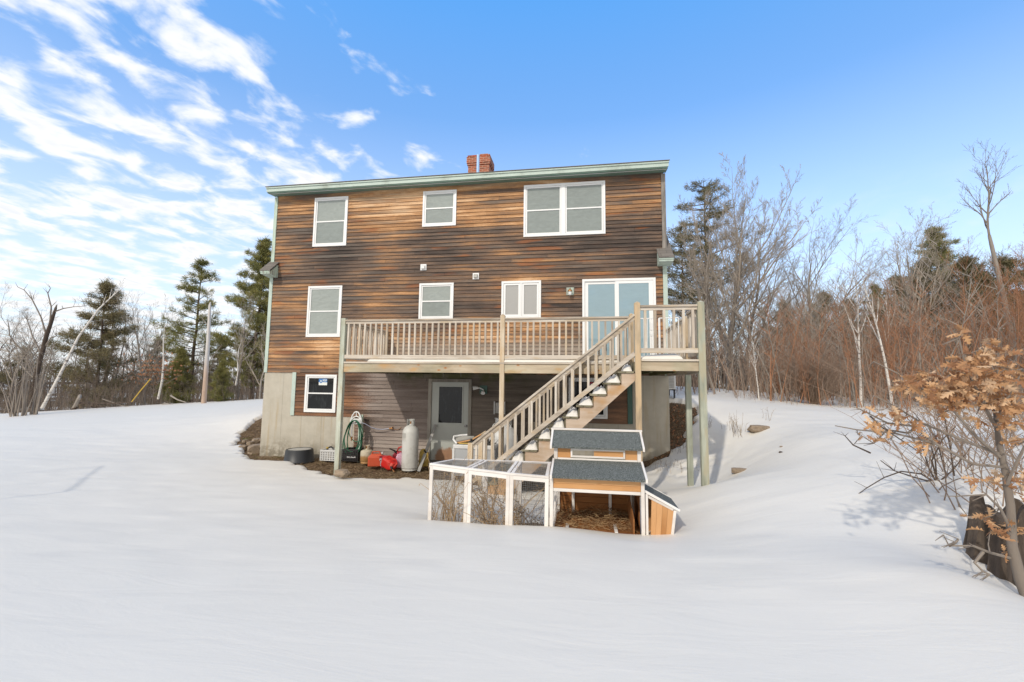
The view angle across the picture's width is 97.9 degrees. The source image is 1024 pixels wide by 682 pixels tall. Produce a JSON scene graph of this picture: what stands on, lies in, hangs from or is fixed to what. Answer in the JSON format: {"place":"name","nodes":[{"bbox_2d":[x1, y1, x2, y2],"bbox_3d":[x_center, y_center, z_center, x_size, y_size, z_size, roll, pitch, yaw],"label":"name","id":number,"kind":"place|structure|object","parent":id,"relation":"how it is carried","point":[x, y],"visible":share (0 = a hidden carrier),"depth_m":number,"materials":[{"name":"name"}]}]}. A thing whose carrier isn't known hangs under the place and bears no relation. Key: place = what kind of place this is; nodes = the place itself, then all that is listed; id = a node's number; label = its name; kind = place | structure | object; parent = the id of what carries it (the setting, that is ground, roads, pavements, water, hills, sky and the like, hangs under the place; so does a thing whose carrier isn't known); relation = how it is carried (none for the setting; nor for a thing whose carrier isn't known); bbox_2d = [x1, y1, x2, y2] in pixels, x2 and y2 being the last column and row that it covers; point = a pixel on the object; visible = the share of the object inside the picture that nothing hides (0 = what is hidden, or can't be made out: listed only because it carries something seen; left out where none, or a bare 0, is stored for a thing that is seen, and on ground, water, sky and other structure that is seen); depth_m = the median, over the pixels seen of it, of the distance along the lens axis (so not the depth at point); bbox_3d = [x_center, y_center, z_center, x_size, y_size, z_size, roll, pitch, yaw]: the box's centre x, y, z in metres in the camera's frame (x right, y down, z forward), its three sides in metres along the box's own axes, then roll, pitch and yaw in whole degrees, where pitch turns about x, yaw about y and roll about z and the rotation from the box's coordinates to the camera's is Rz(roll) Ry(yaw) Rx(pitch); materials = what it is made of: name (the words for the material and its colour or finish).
{"place":"outdoors","nodes":[
{"label":"outdoors","id":0,"kind":"place"},
{"bbox_2d":[0,382,749,525],"bbox_3d":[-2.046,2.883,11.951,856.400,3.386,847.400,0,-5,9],"label":"ground","id":1,"kind":"structure","parent":0,"point":[675,422],"depth_m":11.12,"materials":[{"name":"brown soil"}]},
{"bbox_2d":[0,335,53,416],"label":"shrub","id":2,"kind":"object","parent":1,"relation":"on","point":[24,394],"visible":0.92,"depth_m":23.83,"materials":[{"name":"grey plant"}]},
{"bbox_2d":[0,308,64,412],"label":"bare tree","id":3,"kind":"object","parent":1,"relation":"on","point":[21,358],"visible":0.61,"depth_m":33.42,"materials":[{"name":"grey plant"}]},
{"bbox_2d":[0,308,73,410],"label":"bare tree","id":4,"kind":"object","parent":1,"relation":"on","point":[28,344],"visible":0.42,"depth_m":40.49,"materials":[{"name":"grey plant"}]},
{"bbox_2d":[42,277,148,407],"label":"evergreen tree","id":5,"kind":"object","parent":1,"relation":"on","point":[112,318],"visible":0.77,"depth_m":35.88,"materials":[{"name":"green plant"}]},
{"bbox_2d":[84,340,125,404],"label":"sapling","id":6,"kind":"object","parent":1,"relation":"on","point":[106,368],"visible":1,"depth_m":27.66,"materials":[{"name":"brown plant"}]},
{"bbox_2d":[95,290,145,406],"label":"bare tree","id":7,"kind":"object","parent":1,"relation":"on","point":[121,354],"visible":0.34,"depth_m":42.52,"materials":[{"name":"grey plant"}]},
{"bbox_2d":[0,355,263,413],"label":"brush","id":8,"kind":"object","parent":1,"relation":"on","point":[126,397],"visible":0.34,"depth_m":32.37,"materials":[{"name":"brown plant"}]},
{"bbox_2d":[93,278,174,404],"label":"bare tree","id":9,"kind":"object","parent":1,"relation":"on","point":[137,343],"visible":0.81,"depth_m":37.57,"materials":[{"name":"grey plant"}]},
{"bbox_2d":[129,339,174,401],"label":"evergreen tree","id":10,"kind":"object","parent":1,"relation":"on","point":[153,345],"visible":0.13,"depth_m":54.89,"materials":[{"name":"green plant"}]},
{"bbox_2d":[117,351,198,404],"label":"beech sapling","id":11,"kind":"object","parent":1,"relation":"on","point":[164,369],"visible":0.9,"depth_m":29.85,"materials":[{"name":"brown plant"}]},
{"bbox_2d":[123,294,200,399],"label":"bare tree","id":12,"kind":"object","parent":1,"relation":"on","point":[148,350],"visible":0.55,"depth_m":41.01,"materials":[{"name":"grey plant"}]},
{"bbox_2d":[153,346,198,403],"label":"young pine","id":13,"kind":"object","parent":1,"relation":"on","point":[180,353],"visible":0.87,"depth_m":30.83,"materials":[{"name":"green plant"}]},
{"bbox_2d":[148,257,231,402],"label":"pine tree","id":14,"kind":"object","parent":1,"relation":"on","point":[189,289],"visible":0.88,"depth_m":33.03,"materials":[{"name":"green plant"}]},
{"bbox_2d":[197,302,220,402],"bbox_3d":[-18.584,0.733,27.061,1.555,6.197,0.708,0,-5,9],"label":"snag","id":15,"kind":"object","parent":1,"relation":"on","point":[205,377],"visible":0.91,"depth_m":26.93,"materials":[{"name":"grey plant"}]},
{"bbox_2d":[207,359,234,401],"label":"young pine","id":16,"kind":"object","parent":1,"relation":"on","point":[221,371],"visible":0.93,"depth_m":28.77,"materials":[{"name":"green plant"}]},
{"bbox_2d":[206,234,271,399],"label":"pine tree","id":17,"kind":"object","parent":1,"relation":"on","point":[262,256],"visible":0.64,"depth_m":32.80,"materials":[{"name":"green plant"}]},
{"bbox_2d":[220,293,258,399],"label":"bare tree","id":18,"kind":"object","parent":1,"relation":"on","point":[242,342],"visible":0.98,"depth_m":30.10,"materials":[{"name":"grey plant"}]},
{"bbox_2d":[239,322,265,398],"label":"bare tree","id":19,"kind":"object","parent":1,"relation":"on","point":[262,378],"visible":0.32,"depth_m":29.85,"materials":[{"name":"grey plant"}]},
{"bbox_2d":[284,447,314,464],"bbox_3d":[-5.522,2.984,11.576,0.760,0.365,0.760,0,-5,9],"label":"rubber tub","id":20,"kind":"object","parent":1,"relation":"on","point":[300,455],"visible":0.91,"depth_m":11.32,"materials":[{"name":"rubber"}]},
{"bbox_2d":[320,448,343,460],"bbox_3d":[-4.750,2.995,11.774,0.511,0.278,0.351,0,-5,9],"label":"plastic crate","id":21,"kind":"object","parent":1,"relation":"on","point":[323,453],"visible":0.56,"depth_m":11.63,"materials":[{"name":"white plastic"}]},
{"bbox_2d":[342,447,363,461],"bbox_3d":[-4.176,2.985,11.752,0.451,0.308,0.371,0,-5,9],"label":"crate","id":22,"kind":"object","parent":1,"relation":"on","point":[346,456],"visible":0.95,"depth_m":11.58,"materials":[{"name":"black plastic"}]},
{"bbox_2d":[350,411,363,462],"bbox_3d":[-4.108,2.609,11.748,0.342,1.517,0.117,0,-5,9],"label":"hose hanger","id":23,"kind":"object","parent":1,"relation":"on","point":[360,420],"visible":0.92,"depth_m":11.77,"materials":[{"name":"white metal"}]},
{"bbox_2d":[342,420,392,454],"bbox_3d":[-3.806,2.573,11.666,1.287,1.002,0.209,1,-5,-4],"label":"garden hose","id":24,"kind":"object","parent":23,"relation":"hanging from","point":[351,436],"visible":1,"depth_m":11.65,"materials":[{"name":"green rubber"}]},
{"bbox_2d":[360,445,372,463],"bbox_3d":[-3.716,2.892,11.410,0.310,0.440,0.310,0,-5,9],"label":"propane cylinder","id":25,"kind":"object","parent":1,"relation":"on","point":[365,453],"visible":0.92,"depth_m":11.28,"materials":[{"name":"beige metal"}]},
{"bbox_2d":[368,451,383,466],"bbox_3d":[-3.360,2.907,11.045,0.380,0.360,0.240,2,-5,-11],"label":"fuel can","id":26,"kind":"object","parent":1,"relation":"on","point":[373,460],"visible":0.89,"depth_m":10.93,"materials":[{"name":"red plastic"}]},
{"bbox_2d":[381,455,397,472],"bbox_3d":[-2.859,2.910,10.603,0.569,0.318,0.284,-4,-7,38],"label":"fuel can","id":27,"kind":"object","parent":1,"relation":"on","point":[388,462],"visible":1,"depth_m":10.55,"materials":[{"name":"red plastic"}]},
{"bbox_2d":[401,419,418,470],"bbox_3d":[-2.455,2.494,10.763,0.390,1.200,0.390,0,-5,9],"label":"propane cylinder","id":28,"kind":"object","parent":1,"relation":"on","point":[410,444],"visible":1,"depth_m":10.60,"materials":[{"name":"white paint"}]},
{"bbox_2d":[0,328,843,411],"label":"woods","id":29,"kind":"object","parent":1,"relation":"on","point":[44,388],"visible":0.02,"depth_m":50.06,"materials":[{"name":"brown plant"}]},
{"bbox_2d":[417,424,436,471],"bbox_3d":[-2.105,2.642,11.118,0.076,1.037,0.962,-1,-6,14],"label":"plank","id":30,"kind":"object","parent":1,"relation":"on","point":[426,448],"visible":1,"depth_m":11.09,"materials":[{"name":"grey wood"}]},
{"bbox_2d":[419,452,492,523],"bbox_3d":[-0.692,2.155,6.485,1.006,1.042,1.281,5,-7,-41],"label":"dried plant","id":31,"kind":"object","parent":1,"relation":"on","point":[446,514],"visible":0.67,"depth_m":6.47,"materials":[{"name":"brown plant"}]},
{"bbox_2d":[259,153,673,466],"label":"house","id":32,"kind":"structure","parent":1,"relation":"on","point":[481,238],"depth_m":11.91,"materials":[{"name":"brown wood"}]},
{"bbox_2d":[304,374,336,412],"bbox_3d":[-5.272,1.445,12.293,0.940,1.032,0.062,0,-5,9],"label":"window","id":33,"kind":"structure","parent":32,"relation":"in","point":[320,395],"depth_m":12.29,"materials":[{"name":"white plastic"}]},
{"bbox_2d":[306,285,342,336],"bbox_3d":[-5.262,-0.830,12.510,1.037,1.446,0.062,0,-5,9],"label":"window","id":34,"kind":"structure","parent":32,"relation":"in","point":[324,304],"depth_m":12.51,"materials":[{"name":"white plastic"}]},
{"bbox_2d":[312,196,348,246],"bbox_3d":[-5.180,-3.409,12.744,1.037,1.443,0.062,0,-5,9],"label":"window","id":35,"kind":"structure","parent":32,"relation":"in","point":[330,213],"depth_m":12.74,"materials":[{"name":"grey glass"}]},
{"bbox_2d":[418,283,453,318],"bbox_3d":[-2.038,-1.066,12.003,0.961,0.995,0.062,0,-5,9],"label":"window","id":36,"kind":"structure","parent":32,"relation":"in","point":[436,300],"depth_m":12.00,"materials":[{"name":"white plastic"}]},
{"bbox_2d":[422,189,456,226],"bbox_3d":[-1.987,-3.638,12.241,0.956,1.007,0.062,0,-5,9],"label":"window","id":37,"kind":"structure","parent":32,"relation":"in","point":[439,207],"depth_m":12.24,"materials":[{"name":"grey glass"}]},
{"bbox_2d":[430,382,468,459],"bbox_3d":[-1.634,2.085,11.608,0.994,2.022,0.112,0,-5,9],"label":"door","id":38,"kind":"structure","parent":32,"relation":"in","point":[449,411],"depth_m":11.63,"materials":[{"name":"grey metal"}]},
{"bbox_2d":[501,280,540,317],"bbox_3d":[0.239,-1.075,11.629,1.042,0.993,0.062,0,-5,9],"label":"window","id":39,"kind":"structure","parent":32,"relation":"in","point":[519,299],"depth_m":11.62,"materials":[{"name":"white plastic"}]},
{"bbox_2d":[523,180,605,236],"bbox_3d":[1.360,-3.447,11.673,2.121,1.414,0.062,0,-5,9],"label":"window","id":40,"kind":"structure","parent":32,"relation":"in","point":[572,208],"depth_m":11.66,"materials":[{"name":"grey glass"}]},
{"bbox_2d":[569,378,607,418],"bbox_3d":[1.893,1.422,11.117,0.954,1.005,0.062,0,-5,9],"label":"window","id":41,"kind":"structure","parent":32,"relation":"in","point":[603,414],"depth_m":11.14,"materials":[{"name":"white plastic"}]},
{"bbox_2d":[582,277,656,361],"bbox_3d":[2.678,-0.501,11.179,1.804,2.163,0.070,0,-5,9],"label":"sliding door","id":42,"kind":"structure","parent":32,"relation":"in","point":[615,296],"depth_m":11.22,"materials":[{"name":"glass"}]},
{"bbox_2d":[452,442,497,476],"bbox_3d":[-0.830,2.711,10.256,0.986,0.712,0.530,0,-5,9],"label":"storage box","id":43,"kind":"object","parent":1,"relation":"on","point":[459,451],"visible":0.21,"depth_m":10.07,"materials":[{"name":"grey plastic"}]},
{"bbox_2d":[428,459,551,525],"bbox_3d":[-0.281,2.277,6.418,1.710,1.062,1.024,0,-5,9],"label":"wire run","id":44,"kind":"object","parent":1,"relation":"on","point":[509,476],"visible":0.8,"depth_m":6.15,"materials":[{"name":"white wood"}]},
{"bbox_2d":[438,453,559,524],"bbox_3d":[-0.184,2.206,6.362,1.540,1.106,1.440,3,-6,-26],"label":"dried plant","id":45,"kind":"object","parent":1,"relation":"on","point":[491,514],"visible":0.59,"depth_m":6.37,"materials":[{"name":"brown plant"}]},
{"bbox_2d":[488,417,517,463],"bbox_3d":[-0.237,2.470,10.757,0.750,1.240,0.750,0,-5,9],"label":"gas tank","id":46,"kind":"object","parent":1,"relation":"on","point":[511,437],"visible":0.3,"depth_m":10.48,"materials":[{"name":"white metal"}]},
{"bbox_2d":[334,301,709,496],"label":"deck","id":47,"kind":"structure","parent":1,"relation":"on","point":[692,333],"depth_m":9.23,"materials":[{"name":"brown wood"}]},
{"bbox_2d":[367,359,629,362],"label":"deck snow","id":48,"kind":"structure","parent":47,"relation":"on","point":[483,360],"depth_m":9.39,"materials":[{"name":"white snow"}]},
{"bbox_2d":[640,317,679,356],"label":"pet gate","id":49,"kind":"structure","parent":47,"relation":"attached to","point":[652,334],"depth_m":8.97,"materials":[{"name":"white plastic"}]},
{"bbox_2d":[641,354,682,358],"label":"landing snow","id":50,"kind":"structure","parent":47,"relation":"on","point":[666,356],"depth_m":7.89,"materials":[{"name":"white snow"}]},
{"bbox_2d":[467,314,634,494],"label":"staircase","id":51,"kind":"structure","parent":1,"relation":"on","point":[544,452],"depth_m":8.10,"materials":[{"name":"brown wood"}]},
{"bbox_2d":[550,428,679,534],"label":"chicken coop","id":52,"kind":"structure","parent":1,"relation":"on","point":[582,482],"depth_m":6.09,"materials":[{"name":"brown wood"}]},
{"bbox_2d":[554,503,635,531],"bbox_3d":[1.145,2.430,6.204,1.125,0.180,0.948,0,-5,9],"label":"hay","id":53,"kind":"object","parent":52,"relation":"on","point":[597,520],"visible":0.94,"depth_m":6.14},
{"bbox_2d":[571,449,624,458],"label":"hatch window","id":54,"kind":"structure","parent":52,"relation":"in","point":[607,454],"depth_m":6.18,"materials":[{"name":"white wood"}]},
{"bbox_2d":[667,220,724,324],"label":"evergreen tree","id":55,"kind":"object","parent":1,"relation":"on","point":[673,246],"visible":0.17,"depth_m":30.34,"materials":[{"name":"green plant"}]},
{"bbox_2d":[666,178,763,387],"bbox_3d":[11.485,-3.545,26.564,6.276,12.959,6.796,5,-7,-40],"label":"evergreen tree","id":56,"kind":"object","parent":1,"relation":"on","point":[703,225],"visible":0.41,"depth_m":26.45,"materials":[{"name":"green plant"}]},
{"bbox_2d":[669,176,780,385],"bbox_3d":[8.467,-2.153,18.494,4.851,8.547,4.478,-2,-6,30],"label":"bare tree","id":57,"kind":"object","parent":1,"relation":"on","point":[707,267],"visible":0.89,"depth_m":18.37,"materials":[{"name":"grey plant"}]},
{"bbox_2d":[677,151,822,389],"bbox_3d":[10.291,-2.949,20.559,6.321,10.624,5.944,1,-5,-2],"label":"bare tree","id":58,"kind":"object","parent":1,"relation":"on","point":[739,271],"visible":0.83,"depth_m":19.78,"materials":[{"name":"grey plant"}]},
{"bbox_2d":[713,252,804,391],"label":"bare tree","id":59,"kind":"object","parent":1,"relation":"on","point":[758,305],"visible":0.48,"depth_m":21.31,"materials":[{"name":"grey plant"}]},
{"bbox_2d":[714,207,815,389],"bbox_3d":[12.322,-2.259,22.195,4.636,9.666,5.850,-3,-6,33],"label":"bare tree","id":60,"kind":"object","parent":1,"relation":"on","point":[783,280],"visible":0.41,"depth_m":21.87,"materials":[{"name":"grey plant"}]},
{"bbox_2d":[785,311,813,403],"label":"sapling","id":61,"kind":"object","parent":1,"relation":"on","point":[800,349],"visible":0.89,"depth_m":14.28,"materials":[{"name":"brown plant"}]},
{"bbox_2d":[770,276,843,396],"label":"bare tree","id":62,"kind":"object","parent":1,"relation":"on","point":[809,311],"visible":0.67,"depth_m":18.06,"materials":[{"name":"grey plant"}]},
{"bbox_2d":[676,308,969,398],"bbox_3d":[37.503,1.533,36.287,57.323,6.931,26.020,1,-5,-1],"label":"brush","id":63,"kind":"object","parent":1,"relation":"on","point":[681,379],"visible":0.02,"depth_m":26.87,"materials":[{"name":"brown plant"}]},
{"bbox_2d":[770,193,890,353],"bbox_3d":[14.732,-1.937,21.422,4.854,9.263,5.258,6,-7,-42],"label":"bare tree","id":64,"kind":"object","parent":1,"relation":"on","point":[809,276],"visible":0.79,"depth_m":21.27,"materials":[{"name":"grey plant"}]},
{"bbox_2d":[781,229,903,390],"bbox_3d":[19.460,-1.679,26.351,6.083,10.087,4.764,-4,-7,42],"label":"bare tree","id":65,"kind":"object","parent":1,"relation":"on","point":[867,279],"visible":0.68,"depth_m":25.85,"materials":[{"name":"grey plant"}]},
{"bbox_2d":[668,233,1023,410],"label":"brush","id":66,"kind":"object","parent":1,"relation":"on","point":[737,365],"visible":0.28,"depth_m":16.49,"materials":[{"name":"brown plant"}]},
{"bbox_2d":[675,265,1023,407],"bbox_3d":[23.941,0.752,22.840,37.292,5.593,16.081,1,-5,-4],"label":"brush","id":67,"kind":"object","parent":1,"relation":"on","point":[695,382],"visible":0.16,"depth_m":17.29,"materials":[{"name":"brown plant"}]},
{"bbox_2d":[828,263,881,406],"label":"birch","id":68,"kind":"object","parent":1,"relation":"on","point":[858,347],"visible":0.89,"depth_m":14.43,"materials":[{"name":"white plant"}]},
{"bbox_2d":[836,286,880,407],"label":"sapling","id":69,"kind":"object","parent":1,"relation":"on","point":[861,339],"visible":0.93,"depth_m":13.95,"materials":[{"name":"brown plant"}]},
{"bbox_2d":[838,257,893,407],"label":"birch","id":70,"kind":"object","parent":1,"relation":"on","point":[880,342],"visible":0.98,"depth_m":13.93,"materials":[{"name":"white plant"}]},
{"bbox_2d":[715,331,1023,509],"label":"brush","id":71,"kind":"object","parent":1,"relation":"on","point":[814,395],"visible":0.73,"depth_m":6.65,"materials":[{"name":"brown plant"}]},
{"bbox_2d":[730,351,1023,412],"bbox_3d":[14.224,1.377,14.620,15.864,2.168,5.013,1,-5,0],"label":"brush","id":72,"kind":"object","parent":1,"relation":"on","point":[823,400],"visible":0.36,"depth_m":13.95,"materials":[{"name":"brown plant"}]},
{"bbox_2d":[859,284,894,357],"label":"evergreen tree","id":73,"kind":"object","parent":1,"relation":"on","point":[875,291],"visible":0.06,"depth_m":32.48,"materials":[{"name":"green plant"}]},
{"bbox_2d":[858,282,919,407],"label":"sapling","id":74,"kind":"object","parent":1,"relation":"on","point":[884,338],"visible":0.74,"depth_m":14.73,"materials":[{"name":"brown plant"}]},
{"bbox_2d":[852,271,936,398],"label":"tree","id":75,"kind":"object","parent":1,"relation":"on","point":[890,279],"visible":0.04,"depth_m":29.44,"materials":[{"name":"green plant"}]},
{"bbox_2d":[877,268,938,402],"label":"sapling","id":76,"kind":"object","parent":1,"relation":"on","point":[891,289],"visible":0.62,"depth_m":16.62,"materials":[{"name":"brown plant"}]},
{"bbox_2d":[882,272,940,369],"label":"sapling","id":77,"kind":"object","parent":1,"relation":"on","point":[913,314],"visible":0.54,"depth_m":17.30,"materials":[{"name":"brown plant"}]},
{"bbox_2d":[844,205,1010,363],"bbox_3d":[20.837,-2.119,23.482,6.553,10.828,5.193,0,-5,11],"label":"bare tree","id":78,"kind":"object","parent":1,"relation":"on","point":[897,260],"visible":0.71,"depth_m":23.19,"materials":[{"name":"grey plant"}]},
{"bbox_2d":[835,324,1023,596],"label":"oak sapling","id":79,"kind":"object","parent":1,"relation":"on","point":[957,387],"visible":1,"depth_m":3.77,"materials":[{"name":"orange plant"}]},
{"bbox_2d":[879,255,1000,381],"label":"evergreen tree","id":80,"kind":"object","parent":1,"relation":"on","point":[933,273],"visible":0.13,"depth_m":26.17,"materials":[{"name":"green plant"}]},
{"bbox_2d":[910,224,973,327],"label":"evergreen tree","id":81,"kind":"object","parent":1,"relation":"on","point":[944,250],"visible":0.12,"depth_m":30.52,"materials":[{"name":"green plant"}]},
{"bbox_2d":[868,220,1017,398],"bbox_3d":[24.517,-1.791,25.318,4.639,10.700,7.441,5,-7,-41],"label":"bare tree","id":82,"kind":"object","parent":1,"relation":"on","point":[947,277],"visible":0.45,"depth_m":25.13,"materials":[{"name":"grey plant"}]},
{"bbox_2d":[937,237,1010,408],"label":"sapling","id":83,"kind":"object","parent":1,"relation":"on","point":[956,269],"visible":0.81,"depth_m":14.62,"materials":[{"name":"brown plant"}]},
{"bbox_2d":[927,251,1022,381],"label":"evergreen tree","id":84,"kind":"object","parent":1,"relation":"on","point":[969,268],"visible":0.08,"depth_m":25.23,"materials":[{"name":"green plant"}]},
{"bbox_2d":[947,277,1012,407],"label":"sapling","id":85,"kind":"object","parent":1,"relation":"on","point":[974,349],"visible":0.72,"depth_m":14.60,"materials":[{"name":"brown plant"}]},
{"bbox_2d":[945,273,1023,362],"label":"evergreen tree","id":86,"kind":"object","parent":1,"relation":"on","point":[986,283],"visible":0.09,"depth_m":22.30,"materials":[{"name":"green plant"}]},
{"bbox_2d":[962,265,1011,379],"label":"sapling","id":87,"kind":"object","parent":1,"relation":"on","point":[995,305],"visible":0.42,"depth_m":19.01,"materials":[{"name":"brown plant"}]},
{"bbox_2d":[960,273,1016,379],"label":"sapling","id":88,"kind":"object","parent":1,"relation":"on","point":[983,315],"visible":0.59,"depth_m":15.54,"materials":[{"name":"brown plant"}]},
{"bbox_2d":[957,139,1022,387],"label":"bare tree","id":89,"kind":"object","parent":1,"relation":"on","point":[993,252],"visible":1,"depth_m":20.10,"materials":[{"name":"grey plant"}]},
{"bbox_2d":[963,496,1023,585],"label":"tree stump","id":90,"kind":"object","parent":1,"relation":"on","point":[998,567],"visible":0.41,"depth_m":4.17,"materials":[{"name":"brown wood"}]},
{"bbox_2d":[972,279,1023,366],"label":"sapling","id":91,"kind":"object","parent":1,"relation":"on","point":[1002,315],"visible":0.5,"depth_m":16.67,"materials":[{"name":"brown plant"}]},
{"bbox_2d":[990,245,1023,405],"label":"sapling","id":92,"kind":"object","parent":1,"relation":"on","point":[1019,327],"visible":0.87,"depth_m":15.17,"materials":[{"name":"brown plant"}]},
{"bbox_2d":[0,384,1023,681],"bbox_3d":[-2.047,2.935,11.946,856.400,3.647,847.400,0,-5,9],"label":"snow","id":93,"kind":"structure","parent":0,"point":[178,542],"depth_m":4.09,"materials":[{"name":"white snow"}]},
{"bbox_2d":[0,347,44,407],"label":"evergreen tree","id":94,"kind":"object","parent":93,"relation":"on","point":[4,378],"visible":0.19,"depth_m":43.45,"materials":[{"name":"green plant"}]},
{"bbox_2d":[0,285,70,408],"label":"bare tree","id":95,"kind":"object","parent":93,"relation":"on","point":[14,342],"visible":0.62,"depth_m":37.35,"materials":[{"name":"grey plant"}]},
{"bbox_2d":[15,282,84,407],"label":"broken tree","id":96,"kind":"object","parent":93,"relation":"on","point":[45,341],"visible":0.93,"depth_m":29.46,"materials":[{"name":"grey plant"}]},
{"bbox_2d":[40,281,124,408],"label":"leaning birch","id":97,"kind":"object","parent":93,"relation":"on","point":[44,403],"visible":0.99,"depth_m":27.96,"materials":[{"name":"white plant"}]},
{"bbox_2d":[193,339,243,401],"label":"evergreen tree","id":98,"kind":"object","parent":93,"relation":"on","point":[221,348],"visible":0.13,"depth_m":44.83,"materials":[{"name":"green plant"}]},
{"bbox_2d":[799,289,863,392],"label":"bare tree","id":99,"kind":"object","parent":93,"relation":"on","point":[827,296],"visible":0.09,"depth_m":32.26,"materials":[{"name":"brown plant"}]},
{"bbox_2d":[835,406,975,493],"bbox_3d":[4.937,1.308,5.599,1.814,1.362,0.122,1,-5,1],"label":"shrub","id":100,"kind":"object","parent":93,"relation":"on","point":[935,459],"visible":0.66,"depth_m":5.60,"materials":[{"name":"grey plant"}]},
{"bbox_2d":[950,252,1023,354],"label":"evergreen tree","id":101,"kind":"object","parent":93,"relation":"on","point":[1007,263],"visible":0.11,"depth_m":24.17,"materials":[{"name":"green plant"}]},
{"bbox_2d":[0,0,1023,382],"label":"sky","id":102,"kind":"structure","parent":0,"point":[140,140],"materials":[{"name":"blue"}]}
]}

